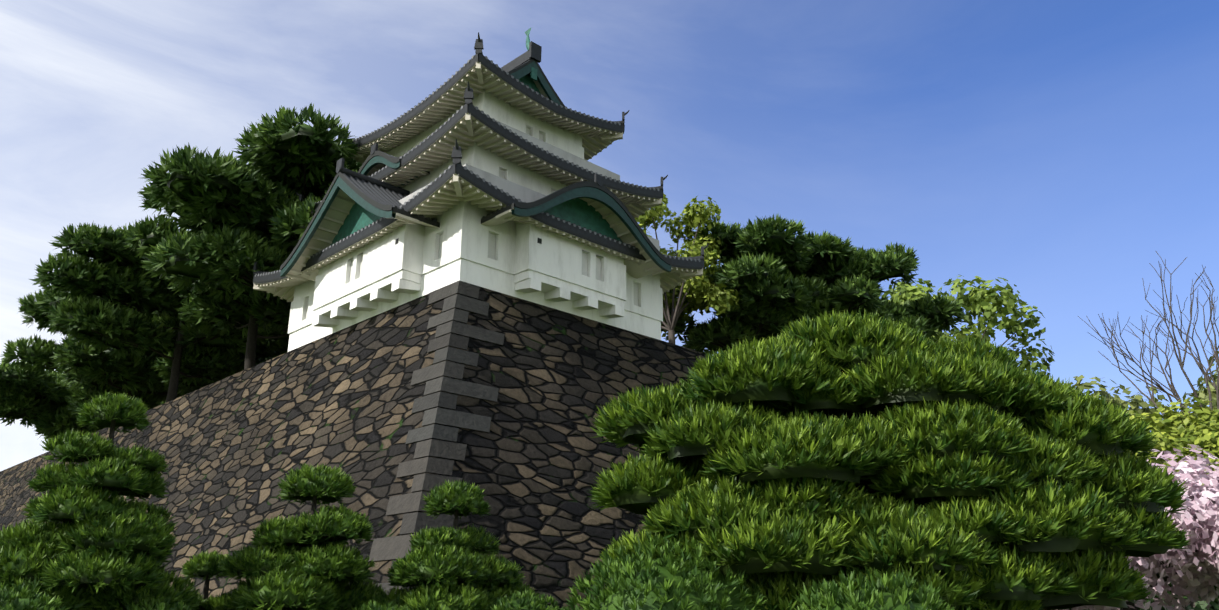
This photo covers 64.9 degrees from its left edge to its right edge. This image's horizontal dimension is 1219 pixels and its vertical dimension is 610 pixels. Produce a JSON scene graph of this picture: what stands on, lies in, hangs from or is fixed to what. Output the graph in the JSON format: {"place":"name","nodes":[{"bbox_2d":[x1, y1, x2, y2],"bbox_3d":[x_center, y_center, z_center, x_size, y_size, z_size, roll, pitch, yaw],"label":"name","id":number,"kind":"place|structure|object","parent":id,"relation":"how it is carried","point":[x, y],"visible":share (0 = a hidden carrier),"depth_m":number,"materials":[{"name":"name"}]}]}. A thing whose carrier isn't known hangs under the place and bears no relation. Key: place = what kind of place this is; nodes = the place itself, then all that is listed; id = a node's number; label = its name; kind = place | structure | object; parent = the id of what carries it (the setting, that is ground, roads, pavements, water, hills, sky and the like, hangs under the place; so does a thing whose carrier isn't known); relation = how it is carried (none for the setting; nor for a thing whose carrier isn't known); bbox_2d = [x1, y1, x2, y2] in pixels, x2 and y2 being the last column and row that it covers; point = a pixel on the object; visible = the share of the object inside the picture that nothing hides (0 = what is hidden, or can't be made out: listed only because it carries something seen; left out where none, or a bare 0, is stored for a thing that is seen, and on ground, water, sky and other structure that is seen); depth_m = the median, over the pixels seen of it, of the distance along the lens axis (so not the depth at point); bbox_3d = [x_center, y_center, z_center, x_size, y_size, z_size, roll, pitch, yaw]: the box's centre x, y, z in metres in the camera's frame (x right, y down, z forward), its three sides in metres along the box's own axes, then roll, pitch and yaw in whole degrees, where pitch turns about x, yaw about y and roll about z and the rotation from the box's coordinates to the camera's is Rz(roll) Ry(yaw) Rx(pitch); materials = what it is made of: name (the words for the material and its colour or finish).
{"place":"outdoors","nodes":[
{"label":"outdoors","id":0,"kind":"place"},
{"bbox_2d":[10,288,707,467],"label":"terrace","id":1,"kind":"structure","parent":0,"point":[381,313],"depth_m":42.99,"materials":[{"name":"grey stone"}]},
{"bbox_2d":[0,360,165,439],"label":"pine tree","id":2,"kind":"object","parent":1,"relation":"on","point":[19,389],"depth_m":75.55,"materials":[{"name":"green plant"}]},
{"bbox_2d":[0,284,235,417],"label":"pine tree","id":3,"kind":"object","parent":1,"relation":"on","point":[133,372],"depth_m":68.21,"materials":[{"name":"green plant"}]},
{"bbox_2d":[29,221,277,401],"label":"pine tree","id":4,"kind":"object","parent":1,"relation":"on","point":[82,315],"depth_m":60.07,"materials":[{"name":"green plant"}]},
{"bbox_2d":[121,171,290,369],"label":"pine tree","id":5,"kind":"object","parent":1,"relation":"on","point":[205,313],"depth_m":55.90,"materials":[{"name":"green plant"}]},
{"bbox_2d":[137,311,288,364],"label":"pine tree","id":6,"kind":"object","parent":1,"relation":"on","point":[261,348],"depth_m":71.55,"materials":[{"name":"green plant"}]},
{"bbox_2d":[141,102,360,304],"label":"pine tree","id":7,"kind":"object","parent":1,"relation":"on","point":[264,184],"depth_m":47.32,"materials":[{"name":"green plant"}]},
{"bbox_2d":[265,294,288,358],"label":"pine tree","id":8,"kind":"object","parent":1,"relation":"on","point":[280,346],"visible":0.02,"depth_m":67.04,"materials":[{"name":"green plant"}]},
{"bbox_2d":[253,28,708,351],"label":"castle tower","id":9,"kind":"structure","parent":1,"relation":"on","point":[478,169],"depth_m":40.69,"materials":[{"name":"paint"}]},
{"bbox_2d":[634,193,738,343],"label":"leafy tree","id":10,"kind":"object","parent":1,"relation":"on","point":[704,294],"depth_m":56.94,"materials":[{"name":"green plant"}]},
{"bbox_2d":[661,214,825,354],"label":"pine tree","id":11,"kind":"object","parent":1,"relation":"on","point":[747,247],"depth_m":57.02,"materials":[{"name":"green plant"}]},
{"bbox_2d":[759,230,919,342],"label":"pine tree","id":12,"kind":"object","parent":1,"relation":"on","point":[845,275],"depth_m":60.37,"materials":[{"name":"green plant"}]},
{"bbox_2d":[855,292,967,339],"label":"pine tree","id":13,"kind":"object","parent":1,"relation":"on","point":[924,311],"depth_m":61.73,"materials":[{"name":"green plant"}]},
{"bbox_2d":[882,274,1054,375],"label":"leafy tree","id":14,"kind":"object","parent":1,"relation":"on","point":[976,301],"depth_m":71.64,"materials":[{"name":"green plant"}]},
{"bbox_2d":[0,0,1218,470],"label":"sky","id":15,"kind":"structure","parent":0,"point":[1051,149],"materials":[{"name":"blue"}]},
{"bbox_3d":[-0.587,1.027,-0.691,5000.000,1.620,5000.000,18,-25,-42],"label":"lawn","id":16,"kind":"structure","parent":0,"visible":0},
{"bbox_2d":[0,581,65,609],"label":"shrub","id":17,"kind":"object","parent":16,"relation":"on","point":[10,599],"visible":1,"depth_m":16.29,"materials":[{"name":"green plant"}]},
{"bbox_2d":[0,389,201,609],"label":"niwaki pine","id":18,"kind":"object","parent":16,"relation":"on","point":[78,562],"depth_m":18.34,"materials":[{"name":"green plant"}]},
{"bbox_2d":[121,595,192,609],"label":"shrub","id":19,"kind":"object","parent":16,"relation":"on","point":[160,604],"visible":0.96,"depth_m":18.07,"materials":[{"name":"green plant"}]},
{"bbox_2d":[180,548,237,609],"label":"niwaki pine","id":20,"kind":"object","parent":16,"relation":"on","point":[202,565],"depth_m":21.13,"materials":[{"name":"green plant"}]},
{"bbox_2d":[216,462,390,609],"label":"niwaki pine","id":21,"kind":"object","parent":16,"relation":"on","point":[276,572],"depth_m":20.46,"materials":[{"name":"green plant"}]},
{"bbox_2d":[0,287,711,609],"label":"stone wall","id":22,"kind":"structure","parent":16,"relation":"on","point":[232,449],"depth_m":36.91,"materials":[{"name":"stone"}]},
{"bbox_2d":[368,280,504,594],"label":"cornerstones","id":23,"kind":"object","parent":22,"relation":"attached to","point":[390,548],"visible":0.75,"depth_m":32.09,"materials":[{"name":"grey stone"}]},
{"bbox_2d":[352,600,407,609],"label":"shrub","id":24,"kind":"object","parent":16,"relation":"on","point":[375,606],"visible":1,"depth_m":19.15,"materials":[{"name":"green plant"}]},
{"bbox_2d":[369,479,540,609],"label":"niwaki pine","id":25,"kind":"object","parent":16,"relation":"on","point":[437,560],"depth_m":21.10,"materials":[{"name":"green plant"}]},
{"bbox_2d":[488,588,564,609],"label":"shrub","id":26,"kind":"object","parent":16,"relation":"on","point":[528,602],"visible":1,"depth_m":20.35,"materials":[{"name":"green plant"}]},
{"bbox_2d":[560,535,768,609],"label":"shrub","id":27,"kind":"object","parent":16,"relation":"on","point":[661,582],"visible":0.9,"depth_m":13.22,"materials":[{"name":"green plant"}]},
{"bbox_2d":[793,568,970,609],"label":"shrub","id":28,"kind":"object","parent":16,"relation":"on","point":[877,595],"visible":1,"depth_m":11.23,"materials":[{"name":"green plant"}]},
{"bbox_2d":[586,308,1194,609],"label":"pine","id":29,"kind":"object","parent":16,"relation":"on","point":[992,477],"depth_m":14.44,"materials":[{"name":"green plant"}]},
{"bbox_2d":[1065,444,1218,609],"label":"cherry tree","id":30,"kind":"object","parent":16,"relation":"on","point":[1199,518],"depth_m":20.71,"materials":[{"name":"pink plant"}]},
{"bbox_2d":[1067,375,1216,420],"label":"garden tree","id":31,"kind":"object","parent":16,"relation":"on","point":[1136,403],"visible":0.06,"depth_m":70.01,"materials":[{"name":"green plant"}]},
{"bbox_2d":[1069,579,1218,609],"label":"hedge","id":32,"kind":"object","parent":16,"relation":"on","point":[1214,604],"visible":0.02,"depth_m":32.01,"materials":[{"name":"green plant"}]},
{"bbox_2d":[1078,252,1218,422],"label":"bare tree branches","id":33,"kind":"object","parent":16,"relation":"on","point":[1175,395],"visible":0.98,"depth_m":52.61,"materials":[{"name":"grey plant"}]},
{"bbox_2d":[1129,396,1218,462],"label":"bush","id":34,"kind":"object","parent":16,"relation":"on","point":[1178,422],"visible":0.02,"depth_m":35.17,"materials":[{"name":"green plant"}]},
{"bbox_2d":[1130,415,1218,607],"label":"bush","id":35,"kind":"object","parent":16,"relation":"on","point":[1205,443],"depth_m":31.38,"materials":[{"name":"green plant"}]},
{"bbox_2d":[1191,351,1218,407],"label":"garden tree","id":36,"kind":"object","parent":16,"relation":"on","point":[1202,389],"visible":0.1,"depth_m":70.54,"materials":[{"name":"green plant"}]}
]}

